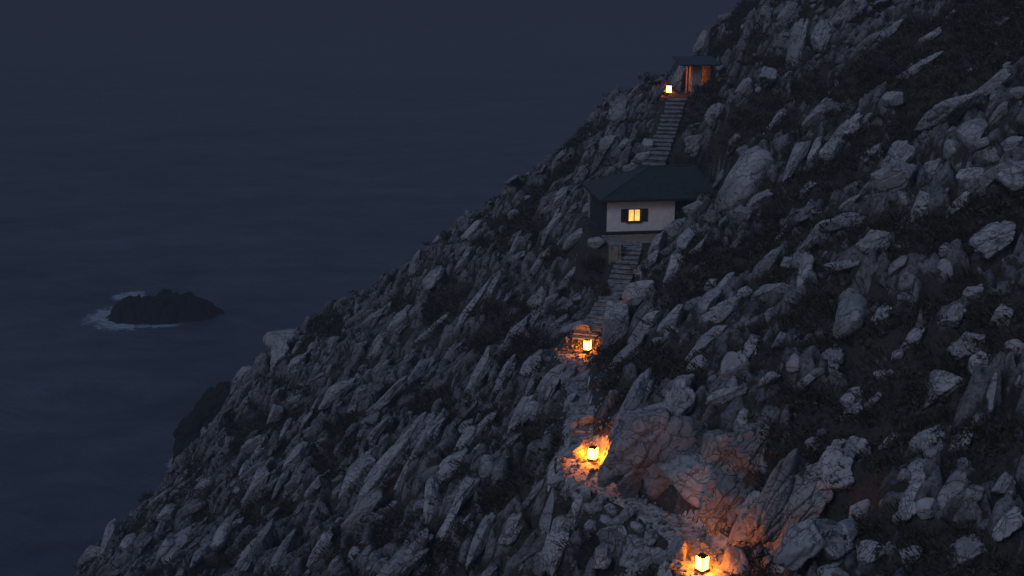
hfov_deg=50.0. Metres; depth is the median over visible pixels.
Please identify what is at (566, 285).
boulder
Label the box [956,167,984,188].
boulder
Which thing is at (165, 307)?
islet
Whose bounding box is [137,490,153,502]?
bush
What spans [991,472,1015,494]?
boulder
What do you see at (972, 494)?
rubble
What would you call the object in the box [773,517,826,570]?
boulder
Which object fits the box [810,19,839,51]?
boulder
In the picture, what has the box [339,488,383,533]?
tilted boulder
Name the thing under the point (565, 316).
boulder
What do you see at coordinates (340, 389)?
boulder
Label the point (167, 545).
boulder
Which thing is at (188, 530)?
boulder
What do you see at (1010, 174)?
boulder
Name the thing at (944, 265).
boulder
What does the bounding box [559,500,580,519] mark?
bush
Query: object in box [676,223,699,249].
boulder
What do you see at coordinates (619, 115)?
boulder
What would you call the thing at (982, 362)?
boulder
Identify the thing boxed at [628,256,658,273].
bush
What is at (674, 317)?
tilted boulder
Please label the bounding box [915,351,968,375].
bush
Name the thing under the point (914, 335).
boulder
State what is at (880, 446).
boulder
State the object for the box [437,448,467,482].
tilted boulder
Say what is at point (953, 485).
boulder
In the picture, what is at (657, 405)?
boulder
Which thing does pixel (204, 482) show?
boulder
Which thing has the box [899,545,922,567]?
boulder
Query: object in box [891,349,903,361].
boulder
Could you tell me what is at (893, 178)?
boulder
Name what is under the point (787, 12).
boulder
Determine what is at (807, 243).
boulder
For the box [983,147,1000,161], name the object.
boulder
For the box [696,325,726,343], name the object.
boulder
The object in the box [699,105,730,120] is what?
bush
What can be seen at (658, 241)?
tilted boulder
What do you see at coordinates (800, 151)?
tilted boulder
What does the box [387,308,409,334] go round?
boulder
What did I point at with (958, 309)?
boulder
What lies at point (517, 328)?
tilted boulder
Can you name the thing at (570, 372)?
boulder
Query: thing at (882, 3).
boulder
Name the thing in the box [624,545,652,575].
tilted boulder
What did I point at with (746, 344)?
boulder
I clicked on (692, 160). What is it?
bush
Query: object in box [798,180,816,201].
boulder
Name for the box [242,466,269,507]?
tilted boulder
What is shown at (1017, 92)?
boulder
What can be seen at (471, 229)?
boulder
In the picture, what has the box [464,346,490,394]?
tilted boulder
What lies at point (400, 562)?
boulder
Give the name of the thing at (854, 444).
boulder
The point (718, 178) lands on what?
tilted boulder
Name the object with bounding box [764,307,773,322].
boulder
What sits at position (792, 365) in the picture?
boulder
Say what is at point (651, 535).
boulder
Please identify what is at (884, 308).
boulder
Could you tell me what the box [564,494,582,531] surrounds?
boulder
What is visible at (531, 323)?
boulder
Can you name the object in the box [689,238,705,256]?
boulder
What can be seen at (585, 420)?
boulder
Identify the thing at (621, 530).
boulder
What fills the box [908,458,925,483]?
boulder
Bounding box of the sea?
[0,0,743,575]
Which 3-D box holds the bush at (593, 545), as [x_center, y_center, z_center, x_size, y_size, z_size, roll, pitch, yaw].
[3.317,9.645,42.172,2.021,0.826,1.402,-9,18,-30]
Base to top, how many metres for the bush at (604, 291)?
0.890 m
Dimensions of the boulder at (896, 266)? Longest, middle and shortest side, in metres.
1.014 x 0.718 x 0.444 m
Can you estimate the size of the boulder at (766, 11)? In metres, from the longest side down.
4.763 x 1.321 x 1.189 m
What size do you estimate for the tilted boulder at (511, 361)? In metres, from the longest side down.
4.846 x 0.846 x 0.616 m
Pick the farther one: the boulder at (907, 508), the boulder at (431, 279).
the boulder at (431, 279)
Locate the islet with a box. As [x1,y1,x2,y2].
[104,289,223,324]
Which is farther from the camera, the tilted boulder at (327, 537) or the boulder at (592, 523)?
the tilted boulder at (327, 537)
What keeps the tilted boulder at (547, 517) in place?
on the hillside
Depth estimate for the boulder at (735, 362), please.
44.09 m
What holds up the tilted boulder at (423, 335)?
on the hillside
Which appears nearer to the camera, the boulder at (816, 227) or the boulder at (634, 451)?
the boulder at (634, 451)
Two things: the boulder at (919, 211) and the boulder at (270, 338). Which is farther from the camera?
the boulder at (270, 338)
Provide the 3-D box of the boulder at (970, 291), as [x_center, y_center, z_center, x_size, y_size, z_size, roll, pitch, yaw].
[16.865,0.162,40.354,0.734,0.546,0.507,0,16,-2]
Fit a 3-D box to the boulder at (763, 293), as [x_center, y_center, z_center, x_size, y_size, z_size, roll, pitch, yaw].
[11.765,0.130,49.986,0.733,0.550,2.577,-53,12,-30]
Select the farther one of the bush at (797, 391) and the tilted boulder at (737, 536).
the bush at (797, 391)
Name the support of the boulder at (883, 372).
on the hillside
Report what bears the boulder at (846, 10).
on the hillside
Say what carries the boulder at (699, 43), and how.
on the hillside
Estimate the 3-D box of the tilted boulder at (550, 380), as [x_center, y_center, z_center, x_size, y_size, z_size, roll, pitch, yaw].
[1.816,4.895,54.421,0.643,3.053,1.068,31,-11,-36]
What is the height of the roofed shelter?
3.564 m
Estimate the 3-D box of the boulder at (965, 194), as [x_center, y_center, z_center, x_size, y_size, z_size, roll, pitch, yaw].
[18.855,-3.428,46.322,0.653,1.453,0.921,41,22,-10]
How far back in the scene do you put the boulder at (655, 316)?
52.66 m
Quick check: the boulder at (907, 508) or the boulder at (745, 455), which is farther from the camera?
the boulder at (745, 455)
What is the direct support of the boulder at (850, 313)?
on the hillside
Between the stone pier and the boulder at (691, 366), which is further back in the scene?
the stone pier
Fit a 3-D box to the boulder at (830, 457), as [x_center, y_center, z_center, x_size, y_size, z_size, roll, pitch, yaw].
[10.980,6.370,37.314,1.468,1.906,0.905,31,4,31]
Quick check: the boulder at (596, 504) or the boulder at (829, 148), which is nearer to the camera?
the boulder at (596, 504)
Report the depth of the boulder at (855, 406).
39.46 m
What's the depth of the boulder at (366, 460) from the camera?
60.67 m
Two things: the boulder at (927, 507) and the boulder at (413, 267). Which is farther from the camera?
the boulder at (413, 267)
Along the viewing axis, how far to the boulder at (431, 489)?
49.63 m
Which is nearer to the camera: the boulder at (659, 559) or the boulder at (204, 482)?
the boulder at (659, 559)
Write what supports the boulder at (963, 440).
on the hillside
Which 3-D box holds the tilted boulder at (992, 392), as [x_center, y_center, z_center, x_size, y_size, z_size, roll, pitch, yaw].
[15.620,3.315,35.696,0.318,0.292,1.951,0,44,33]
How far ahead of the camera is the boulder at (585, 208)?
76.69 m
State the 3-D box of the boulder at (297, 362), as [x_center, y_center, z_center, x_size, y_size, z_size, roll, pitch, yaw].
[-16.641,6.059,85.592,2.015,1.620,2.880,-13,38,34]
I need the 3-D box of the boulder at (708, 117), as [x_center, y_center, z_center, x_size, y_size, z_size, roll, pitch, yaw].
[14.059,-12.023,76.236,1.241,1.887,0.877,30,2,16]
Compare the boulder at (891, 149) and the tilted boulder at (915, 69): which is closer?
the boulder at (891, 149)
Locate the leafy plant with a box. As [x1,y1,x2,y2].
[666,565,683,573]
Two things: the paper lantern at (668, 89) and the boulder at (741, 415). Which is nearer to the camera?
the boulder at (741, 415)
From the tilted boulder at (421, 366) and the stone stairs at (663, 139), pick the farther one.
the stone stairs at (663, 139)
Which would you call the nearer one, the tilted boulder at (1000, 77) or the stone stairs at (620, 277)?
the tilted boulder at (1000, 77)
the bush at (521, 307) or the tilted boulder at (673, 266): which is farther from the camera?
the bush at (521, 307)
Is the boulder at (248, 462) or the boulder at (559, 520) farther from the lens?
the boulder at (248, 462)
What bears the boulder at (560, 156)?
on the hillside
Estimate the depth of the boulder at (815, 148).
61.20 m
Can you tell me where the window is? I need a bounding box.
[626,209,641,222]
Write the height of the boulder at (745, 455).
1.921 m
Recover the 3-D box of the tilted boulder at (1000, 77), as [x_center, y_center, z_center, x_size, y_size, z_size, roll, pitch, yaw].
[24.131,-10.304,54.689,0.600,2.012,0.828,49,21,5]
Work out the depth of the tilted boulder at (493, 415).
55.75 m
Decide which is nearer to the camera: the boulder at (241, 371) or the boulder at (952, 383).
the boulder at (952, 383)
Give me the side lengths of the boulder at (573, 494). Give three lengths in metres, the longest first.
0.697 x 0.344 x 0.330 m
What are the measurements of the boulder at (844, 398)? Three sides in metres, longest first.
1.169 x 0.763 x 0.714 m
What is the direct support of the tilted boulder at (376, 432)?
on the hillside
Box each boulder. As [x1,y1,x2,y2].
[77,545,99,568]
[100,518,119,552]
[119,533,136,551]
[155,505,180,527]
[156,538,175,561]
[161,533,187,567]
[174,523,197,537]
[190,542,208,567]
[194,477,211,489]
[210,522,231,552]
[229,365,252,394]
[236,545,255,570]
[237,459,252,478]
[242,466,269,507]
[263,329,299,349]
[266,404,283,423]
[268,528,296,568]
[270,338,290,372]
[282,441,310,473]
[285,352,306,382]
[304,474,322,497]
[306,530,332,566]
[315,437,323,450]
[318,377,356,409]
[338,463,358,499]
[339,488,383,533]
[345,445,377,474]
[346,546,360,563]
[349,384,372,404]
[353,411,435,510]
[356,453,375,481]
[360,305,386,328]
[361,359,391,382]
[366,375,407,415]
[366,416,389,442]
[368,336,384,362]
[376,545,428,575]
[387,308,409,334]
[393,408,445,489]
[405,527,428,557]
[407,359,429,384]
[408,249,421,274]
[414,312,448,342]
[422,265,444,290]
[423,475,440,523]
[434,497,463,549]
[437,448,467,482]
[440,341,463,361]
[449,477,480,511]
[452,425,483,452]
[455,247,473,273]
[455,274,495,326]
[461,220,484,240]
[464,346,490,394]
[465,512,495,569]
[471,443,481,452]
[478,411,496,430]
[487,270,503,294]
[490,354,516,394]
[497,513,523,544]
[499,314,529,350]
[505,175,519,184]
[506,394,533,434]
[507,229,521,262]
[508,209,518,221]
[519,349,542,377]
[521,401,540,423]
[525,310,540,328]
[526,286,546,309]
[530,251,544,276]
[531,552,547,575]
[534,245,551,277]
[536,361,567,399]
[539,487,555,533]
[541,527,568,575]
[546,212,562,235]
[546,470,566,489]
[548,314,568,332]
[551,186,568,209]
[551,514,566,529]
[555,150,564,160]
[559,321,589,334]
[560,266,575,291]
[560,364,577,384]
[560,477,578,500]
[561,228,582,250]
[561,441,586,458]
[562,417,577,435]
[563,414,595,426]
[564,392,575,409]
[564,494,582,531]
[569,490,578,499]
[577,164,589,175]
[580,369,589,378]
[580,486,591,498]
[582,202,587,212]
[583,502,594,514]
[584,392,592,401]
[584,519,596,540]
[586,405,594,416]
[587,112,596,123]
[587,237,604,248]
[589,493,607,512]
[592,545,612,569]
[596,525,620,552]
[598,135,616,154]
[598,407,671,498]
[599,514,610,525]
[601,300,628,352]
[604,503,616,515]
[605,331,645,370]
[607,515,619,526]
[609,368,654,442]
[610,109,626,122]
[616,525,626,536]
[618,545,637,568]
[619,504,633,524]
[622,280,655,301]
[623,163,637,171]
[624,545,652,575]
[626,534,644,547]
[627,310,662,343]
[628,548,639,557]
[630,521,643,533]
[633,152,649,163]
[633,249,658,276]
[641,138,653,152]
[641,528,658,546]
[643,402,669,409]
[643,415,709,499]
[646,231,665,255]
[649,547,662,563]
[653,550,666,566]
[657,304,684,331]
[657,453,715,507]
[660,374,695,397]
[662,217,684,241]
[662,252,682,286]
[662,376,695,415]
[665,536,689,561]
[670,65,685,90]
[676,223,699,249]
[682,200,705,217]
[684,134,703,156]
[686,334,714,363]
[686,355,706,369]
[687,362,697,371]
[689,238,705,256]
[692,30,706,52]
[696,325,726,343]
[697,286,720,315]
[698,465,746,536]
[699,294,747,323]
[699,429,754,473]
[704,103,722,128]
[704,278,717,291]
[705,386,747,405]
[712,170,723,188]
[714,146,775,212]
[716,272,734,290]
[718,216,728,229]
[720,351,749,380]
[720,422,770,473]
[720,544,750,573]
[724,490,759,553]
[726,132,740,157]
[726,206,752,223]
[732,408,750,430]
[734,77,752,95]
[736,30,749,54]
[737,286,752,296]
[741,448,806,545]
[743,334,761,359]
[744,342,756,361]
[746,189,773,209]
[751,283,789,302]
[755,247,781,274]
[757,66,779,88]
[758,371,780,387]
[760,6,772,17]
[763,107,785,134]
[763,447,854,558]
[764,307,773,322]
[767,564,784,572]
[771,331,785,348]
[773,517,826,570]
[775,224,788,240]
[776,2,797,24]
[783,140,810,181]
[784,18,808,67]
[785,354,799,372]
[796,236,817,251]
[796,252,813,287]
[797,372,816,390]
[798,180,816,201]
[801,97,832,127]
[805,437,822,450]
[806,136,821,162]
[806,219,829,238]
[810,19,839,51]
[811,528,832,558]
[815,444,854,491]
[815,518,854,560]
[817,564,849,575]
[819,134,845,164]
[821,259,859,274]
[821,343,844,374]
[830,0,867,27]
[831,212,866,229]
[831,438,846,447]
[832,113,862,136]
[832,293,867,338]
[836,518,859,544]
[837,288,859,303]
[839,194,860,212]
[839,389,862,407]
[840,402,862,420]
[845,436,870,458]
[849,31,881,55]
[849,499,870,520]
[854,539,885,562]
[855,229,889,255]
[860,143,883,161]
[861,113,873,124]
[864,392,881,409]
[870,162,916,194]
[871,0,889,8]
[871,304,891,324]
[873,369,893,382]
[876,19,902,40]
[878,432,897,449]
[881,91,903,106]
[881,155,891,166]
[885,140,901,157]
[888,256,906,276]
[889,140,914,163]
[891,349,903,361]
[892,511,906,523]
[897,272,914,293]
[898,51,943,78]
[898,476,924,520]
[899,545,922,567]
[900,327,925,350]
[907,207,927,224]
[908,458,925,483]
[909,424,947,453]
[910,191,929,215]
[914,90,979,133]
[916,497,938,519]
[917,27,941,43]
[922,370,966,408]
[923,158,942,174]
[923,431,945,457]
[937,258,953,280]
[937,303,966,328]
[937,469,970,509]
[946,191,970,217]
[947,331,984,360]
[947,534,985,566]
[948,430,972,451]
[955,118,987,148]
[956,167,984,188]
[963,286,983,298]
[966,351,992,379]
[968,136,990,152]
[969,220,1015,258]
[973,160,1014,188]
[978,66,1012,95]
[981,96,987,102]
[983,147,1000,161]
[986,369,998,412]
[988,101,1008,125]
[988,304,1013,326]
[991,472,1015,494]
[992,505,1023,541]
[995,158,1023,195]
[999,17,1009,24]
[1000,136,1023,155]
[1004,339,1023,358]
[1009,86,1023,102]
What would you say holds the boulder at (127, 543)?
on the hillside
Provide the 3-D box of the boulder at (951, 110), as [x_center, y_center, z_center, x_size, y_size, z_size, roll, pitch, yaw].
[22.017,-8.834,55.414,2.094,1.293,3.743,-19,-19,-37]
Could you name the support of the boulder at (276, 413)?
on the hillside
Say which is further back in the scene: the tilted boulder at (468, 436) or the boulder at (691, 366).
the tilted boulder at (468, 436)
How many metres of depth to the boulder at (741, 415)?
42.05 m
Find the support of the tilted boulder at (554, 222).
on the hillside
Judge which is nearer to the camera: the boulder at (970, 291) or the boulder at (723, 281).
the boulder at (970, 291)
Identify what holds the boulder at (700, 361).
on the hillside
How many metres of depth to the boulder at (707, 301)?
51.37 m
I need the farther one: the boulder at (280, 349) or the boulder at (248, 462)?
the boulder at (280, 349)
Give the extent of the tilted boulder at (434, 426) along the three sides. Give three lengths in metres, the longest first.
6.188 x 1.275 x 1.018 m
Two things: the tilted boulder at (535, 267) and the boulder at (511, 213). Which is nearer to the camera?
the tilted boulder at (535, 267)
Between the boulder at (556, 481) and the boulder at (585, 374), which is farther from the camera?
the boulder at (585, 374)
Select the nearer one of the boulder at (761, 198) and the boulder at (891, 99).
the boulder at (761, 198)
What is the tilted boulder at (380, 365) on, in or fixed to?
on the hillside
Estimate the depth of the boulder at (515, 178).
87.65 m
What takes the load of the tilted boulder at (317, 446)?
on the hillside
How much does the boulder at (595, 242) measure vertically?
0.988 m
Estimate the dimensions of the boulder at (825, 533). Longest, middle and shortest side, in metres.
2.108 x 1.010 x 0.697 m
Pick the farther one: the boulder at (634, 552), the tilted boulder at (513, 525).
the tilted boulder at (513, 525)
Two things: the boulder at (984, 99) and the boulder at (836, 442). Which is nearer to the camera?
the boulder at (836, 442)
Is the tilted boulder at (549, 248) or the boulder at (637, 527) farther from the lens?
the tilted boulder at (549, 248)
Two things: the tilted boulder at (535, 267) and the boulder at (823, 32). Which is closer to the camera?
the tilted boulder at (535, 267)
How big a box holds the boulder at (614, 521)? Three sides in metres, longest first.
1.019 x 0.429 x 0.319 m
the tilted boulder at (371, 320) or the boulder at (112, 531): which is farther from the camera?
the tilted boulder at (371, 320)
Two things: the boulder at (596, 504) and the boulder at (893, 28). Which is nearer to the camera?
the boulder at (596, 504)
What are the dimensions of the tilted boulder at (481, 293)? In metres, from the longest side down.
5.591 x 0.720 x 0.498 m
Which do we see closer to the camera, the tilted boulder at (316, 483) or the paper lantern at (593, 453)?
the paper lantern at (593, 453)
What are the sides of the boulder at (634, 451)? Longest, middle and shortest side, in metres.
4.133 x 3.212 x 2.720 m
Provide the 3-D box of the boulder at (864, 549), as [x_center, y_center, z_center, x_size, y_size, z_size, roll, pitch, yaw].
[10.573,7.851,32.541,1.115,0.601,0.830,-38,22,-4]
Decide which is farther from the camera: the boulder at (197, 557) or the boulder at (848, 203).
the boulder at (197, 557)
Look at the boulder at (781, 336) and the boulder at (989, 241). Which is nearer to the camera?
the boulder at (989, 241)
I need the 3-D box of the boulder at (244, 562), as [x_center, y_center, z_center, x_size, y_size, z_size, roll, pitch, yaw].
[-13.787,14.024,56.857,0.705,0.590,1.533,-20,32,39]
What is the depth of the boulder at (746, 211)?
60.20 m
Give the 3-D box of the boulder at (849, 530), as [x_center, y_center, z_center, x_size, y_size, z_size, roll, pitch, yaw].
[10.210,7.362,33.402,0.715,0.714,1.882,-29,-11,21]
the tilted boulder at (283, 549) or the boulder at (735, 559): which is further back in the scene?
the tilted boulder at (283, 549)
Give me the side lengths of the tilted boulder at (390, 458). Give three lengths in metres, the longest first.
7.017 x 1.369 x 1.185 m
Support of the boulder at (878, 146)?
on the hillside
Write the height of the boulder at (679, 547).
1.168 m
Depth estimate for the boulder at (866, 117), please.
62.45 m
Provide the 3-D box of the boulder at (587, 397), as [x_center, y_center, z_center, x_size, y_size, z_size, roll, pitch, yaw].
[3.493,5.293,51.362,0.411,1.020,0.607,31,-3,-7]
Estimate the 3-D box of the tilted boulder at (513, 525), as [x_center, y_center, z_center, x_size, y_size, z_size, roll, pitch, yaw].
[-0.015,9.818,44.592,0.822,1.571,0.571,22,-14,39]
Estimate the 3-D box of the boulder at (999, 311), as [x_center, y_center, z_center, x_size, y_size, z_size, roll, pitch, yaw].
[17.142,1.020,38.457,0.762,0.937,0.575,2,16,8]
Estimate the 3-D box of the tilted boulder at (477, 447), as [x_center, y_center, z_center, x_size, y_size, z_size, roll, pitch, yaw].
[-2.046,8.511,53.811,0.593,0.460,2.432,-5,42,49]
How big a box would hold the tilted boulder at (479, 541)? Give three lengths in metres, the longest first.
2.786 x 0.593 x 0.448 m
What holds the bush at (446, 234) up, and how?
on the hillside
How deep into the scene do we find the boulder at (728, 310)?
49.70 m
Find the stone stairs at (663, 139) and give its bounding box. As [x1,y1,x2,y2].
[642,98,685,166]
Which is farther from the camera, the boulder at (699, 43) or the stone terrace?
the boulder at (699, 43)
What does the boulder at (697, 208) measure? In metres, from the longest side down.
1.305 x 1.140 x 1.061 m
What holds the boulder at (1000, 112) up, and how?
on the hillside
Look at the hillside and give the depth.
55.31 m
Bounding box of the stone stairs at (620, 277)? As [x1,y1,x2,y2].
[572,243,642,342]
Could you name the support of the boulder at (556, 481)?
on the hillside
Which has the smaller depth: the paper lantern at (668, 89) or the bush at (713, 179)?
the bush at (713, 179)
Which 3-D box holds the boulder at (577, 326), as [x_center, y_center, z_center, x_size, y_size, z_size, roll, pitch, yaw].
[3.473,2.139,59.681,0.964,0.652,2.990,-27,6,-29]
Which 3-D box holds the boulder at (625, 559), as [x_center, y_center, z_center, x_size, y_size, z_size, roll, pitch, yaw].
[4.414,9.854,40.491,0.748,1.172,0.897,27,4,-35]
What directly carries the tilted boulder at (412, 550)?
on the hillside
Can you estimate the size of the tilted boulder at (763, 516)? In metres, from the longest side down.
3.625 x 1.982 x 1.679 m
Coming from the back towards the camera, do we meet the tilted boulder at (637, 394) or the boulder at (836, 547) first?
the tilted boulder at (637, 394)
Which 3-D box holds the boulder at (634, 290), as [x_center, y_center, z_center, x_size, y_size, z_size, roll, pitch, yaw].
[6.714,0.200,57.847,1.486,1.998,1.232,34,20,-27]
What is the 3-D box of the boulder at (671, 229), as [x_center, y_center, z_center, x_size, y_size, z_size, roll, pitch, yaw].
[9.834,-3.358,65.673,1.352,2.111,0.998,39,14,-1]
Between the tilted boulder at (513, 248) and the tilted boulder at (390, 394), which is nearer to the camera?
the tilted boulder at (390, 394)
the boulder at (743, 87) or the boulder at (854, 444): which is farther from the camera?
the boulder at (743, 87)
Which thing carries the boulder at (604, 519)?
on the hillside
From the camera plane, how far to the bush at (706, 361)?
45.48 m
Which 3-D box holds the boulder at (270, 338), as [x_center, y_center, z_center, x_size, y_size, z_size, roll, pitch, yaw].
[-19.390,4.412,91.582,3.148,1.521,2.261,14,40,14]
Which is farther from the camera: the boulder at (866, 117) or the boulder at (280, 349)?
the boulder at (280, 349)
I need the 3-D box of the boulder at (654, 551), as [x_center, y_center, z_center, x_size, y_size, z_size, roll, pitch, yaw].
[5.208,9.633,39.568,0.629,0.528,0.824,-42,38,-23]
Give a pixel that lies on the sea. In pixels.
(256, 170)
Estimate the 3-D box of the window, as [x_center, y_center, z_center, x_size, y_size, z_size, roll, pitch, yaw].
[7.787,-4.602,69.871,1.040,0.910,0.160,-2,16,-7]
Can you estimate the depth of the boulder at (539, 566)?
42.28 m
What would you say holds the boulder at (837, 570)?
on the hillside
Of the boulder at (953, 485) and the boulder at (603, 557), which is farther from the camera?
the boulder at (603, 557)
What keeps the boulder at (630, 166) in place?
on the hillside
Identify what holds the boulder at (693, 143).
on the hillside
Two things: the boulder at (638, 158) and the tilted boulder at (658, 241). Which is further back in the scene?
the boulder at (638, 158)
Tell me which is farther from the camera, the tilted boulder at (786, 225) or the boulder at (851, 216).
the tilted boulder at (786, 225)
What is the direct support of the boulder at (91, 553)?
on the hillside
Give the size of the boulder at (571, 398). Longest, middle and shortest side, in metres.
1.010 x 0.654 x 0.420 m
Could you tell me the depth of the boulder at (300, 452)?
67.31 m
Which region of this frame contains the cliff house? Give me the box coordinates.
[581,164,714,234]
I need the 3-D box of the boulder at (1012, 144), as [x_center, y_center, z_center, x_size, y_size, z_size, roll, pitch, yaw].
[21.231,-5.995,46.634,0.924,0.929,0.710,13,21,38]
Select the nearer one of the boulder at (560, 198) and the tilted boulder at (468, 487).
the tilted boulder at (468, 487)
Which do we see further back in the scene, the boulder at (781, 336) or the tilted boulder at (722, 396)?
the boulder at (781, 336)
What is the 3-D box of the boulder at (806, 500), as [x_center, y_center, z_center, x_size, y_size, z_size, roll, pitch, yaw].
[10.215,7.590,37.633,1.826,4.935,1.702,19,13,-33]
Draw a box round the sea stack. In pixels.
[172,381,230,463]
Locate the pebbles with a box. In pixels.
[506,314,816,575]
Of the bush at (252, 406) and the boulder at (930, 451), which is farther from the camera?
the bush at (252, 406)
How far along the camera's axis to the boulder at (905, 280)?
43.06 m
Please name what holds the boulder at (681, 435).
on the hillside
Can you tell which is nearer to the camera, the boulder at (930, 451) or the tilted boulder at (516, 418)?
the boulder at (930, 451)
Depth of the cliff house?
70.17 m
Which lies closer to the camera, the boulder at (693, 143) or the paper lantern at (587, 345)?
the paper lantern at (587, 345)
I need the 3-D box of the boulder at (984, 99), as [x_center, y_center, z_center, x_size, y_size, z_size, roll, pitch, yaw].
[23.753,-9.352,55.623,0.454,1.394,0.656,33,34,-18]
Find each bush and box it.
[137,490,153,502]
[247,402,258,409]
[438,231,451,242]
[513,300,527,314]
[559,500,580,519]
[578,528,599,556]
[594,280,610,296]
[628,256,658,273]
[638,71,660,83]
[668,146,703,163]
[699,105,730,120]
[702,347,732,363]
[708,176,716,183]
[726,203,777,224]
[780,375,820,414]
[875,370,937,403]
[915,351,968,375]
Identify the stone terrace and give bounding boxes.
[602,234,657,244]
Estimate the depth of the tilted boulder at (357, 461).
62.44 m
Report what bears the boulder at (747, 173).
on the hillside
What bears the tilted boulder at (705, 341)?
on the hillside
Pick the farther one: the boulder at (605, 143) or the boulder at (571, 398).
the boulder at (605, 143)
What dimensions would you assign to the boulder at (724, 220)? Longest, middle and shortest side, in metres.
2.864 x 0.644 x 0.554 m
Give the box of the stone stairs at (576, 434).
[564,358,592,444]
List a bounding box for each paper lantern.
[583,339,591,352]
[587,445,598,461]
[666,85,671,93]
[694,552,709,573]
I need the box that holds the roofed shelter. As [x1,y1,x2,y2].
[672,56,720,94]
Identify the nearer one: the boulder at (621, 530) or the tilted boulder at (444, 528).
the boulder at (621, 530)
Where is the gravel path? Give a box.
[546,354,729,575]
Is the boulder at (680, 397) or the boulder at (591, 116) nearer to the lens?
the boulder at (680, 397)
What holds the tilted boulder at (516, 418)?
on the hillside
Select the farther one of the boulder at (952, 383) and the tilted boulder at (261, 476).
the tilted boulder at (261, 476)
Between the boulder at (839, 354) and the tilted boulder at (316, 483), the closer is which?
the boulder at (839, 354)
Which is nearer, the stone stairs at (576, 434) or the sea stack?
the stone stairs at (576, 434)
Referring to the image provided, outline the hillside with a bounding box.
[74,0,1023,575]
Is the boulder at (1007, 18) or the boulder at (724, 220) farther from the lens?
the boulder at (1007, 18)
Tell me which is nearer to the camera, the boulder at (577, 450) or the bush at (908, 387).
the bush at (908, 387)
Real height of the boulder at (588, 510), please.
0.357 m
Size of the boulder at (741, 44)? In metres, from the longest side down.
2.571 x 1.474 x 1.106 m
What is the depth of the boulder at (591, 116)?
92.92 m
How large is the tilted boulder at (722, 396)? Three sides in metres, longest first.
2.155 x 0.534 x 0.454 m
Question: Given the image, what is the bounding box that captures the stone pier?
[607,241,621,263]
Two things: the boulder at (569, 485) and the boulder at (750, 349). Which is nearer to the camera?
the boulder at (569, 485)
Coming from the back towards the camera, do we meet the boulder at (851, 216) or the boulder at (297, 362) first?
the boulder at (297, 362)
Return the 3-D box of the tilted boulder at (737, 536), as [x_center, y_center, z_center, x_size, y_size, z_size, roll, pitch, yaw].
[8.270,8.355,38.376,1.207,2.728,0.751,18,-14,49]
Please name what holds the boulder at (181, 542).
on the hillside
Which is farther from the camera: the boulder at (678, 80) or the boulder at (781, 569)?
the boulder at (678, 80)
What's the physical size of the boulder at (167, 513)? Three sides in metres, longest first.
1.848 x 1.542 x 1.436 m
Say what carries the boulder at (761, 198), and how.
on the hillside
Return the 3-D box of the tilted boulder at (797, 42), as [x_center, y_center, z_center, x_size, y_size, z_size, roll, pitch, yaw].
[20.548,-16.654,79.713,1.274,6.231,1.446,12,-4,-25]
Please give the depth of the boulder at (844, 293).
45.24 m
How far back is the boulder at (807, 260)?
48.40 m
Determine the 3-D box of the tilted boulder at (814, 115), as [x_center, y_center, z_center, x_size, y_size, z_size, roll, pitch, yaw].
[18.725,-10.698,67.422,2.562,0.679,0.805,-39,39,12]
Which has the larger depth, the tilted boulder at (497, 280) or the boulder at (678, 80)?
the boulder at (678, 80)
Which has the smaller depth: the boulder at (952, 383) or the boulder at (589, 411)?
the boulder at (952, 383)
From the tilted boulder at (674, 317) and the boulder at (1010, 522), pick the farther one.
the tilted boulder at (674, 317)
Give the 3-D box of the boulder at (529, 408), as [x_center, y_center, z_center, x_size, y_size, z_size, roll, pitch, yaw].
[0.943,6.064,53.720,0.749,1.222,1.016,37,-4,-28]
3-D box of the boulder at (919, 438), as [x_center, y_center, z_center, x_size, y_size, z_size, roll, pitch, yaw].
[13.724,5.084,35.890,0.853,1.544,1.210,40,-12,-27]
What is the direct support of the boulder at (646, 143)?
on the hillside
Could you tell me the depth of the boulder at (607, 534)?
41.14 m
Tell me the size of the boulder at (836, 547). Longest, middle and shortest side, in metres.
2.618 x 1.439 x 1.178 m
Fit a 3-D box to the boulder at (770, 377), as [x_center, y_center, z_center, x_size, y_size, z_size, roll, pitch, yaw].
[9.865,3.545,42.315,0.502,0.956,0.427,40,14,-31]
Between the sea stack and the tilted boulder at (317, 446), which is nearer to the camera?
the tilted boulder at (317, 446)
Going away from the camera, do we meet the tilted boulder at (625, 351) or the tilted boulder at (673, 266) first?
the tilted boulder at (625, 351)
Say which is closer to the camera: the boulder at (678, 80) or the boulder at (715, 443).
the boulder at (715, 443)
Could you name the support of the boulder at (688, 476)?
on the hillside
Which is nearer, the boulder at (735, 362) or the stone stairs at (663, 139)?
the boulder at (735, 362)
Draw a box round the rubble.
[82,0,1023,575]
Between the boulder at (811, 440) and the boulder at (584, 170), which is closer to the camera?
the boulder at (811, 440)
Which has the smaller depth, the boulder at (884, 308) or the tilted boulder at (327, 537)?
the boulder at (884, 308)
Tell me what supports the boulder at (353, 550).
on the hillside
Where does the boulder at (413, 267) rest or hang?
on the hillside
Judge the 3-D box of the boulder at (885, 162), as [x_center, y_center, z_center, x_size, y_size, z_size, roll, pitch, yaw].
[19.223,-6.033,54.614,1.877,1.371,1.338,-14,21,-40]
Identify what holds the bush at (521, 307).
on the hillside
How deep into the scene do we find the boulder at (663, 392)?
45.23 m

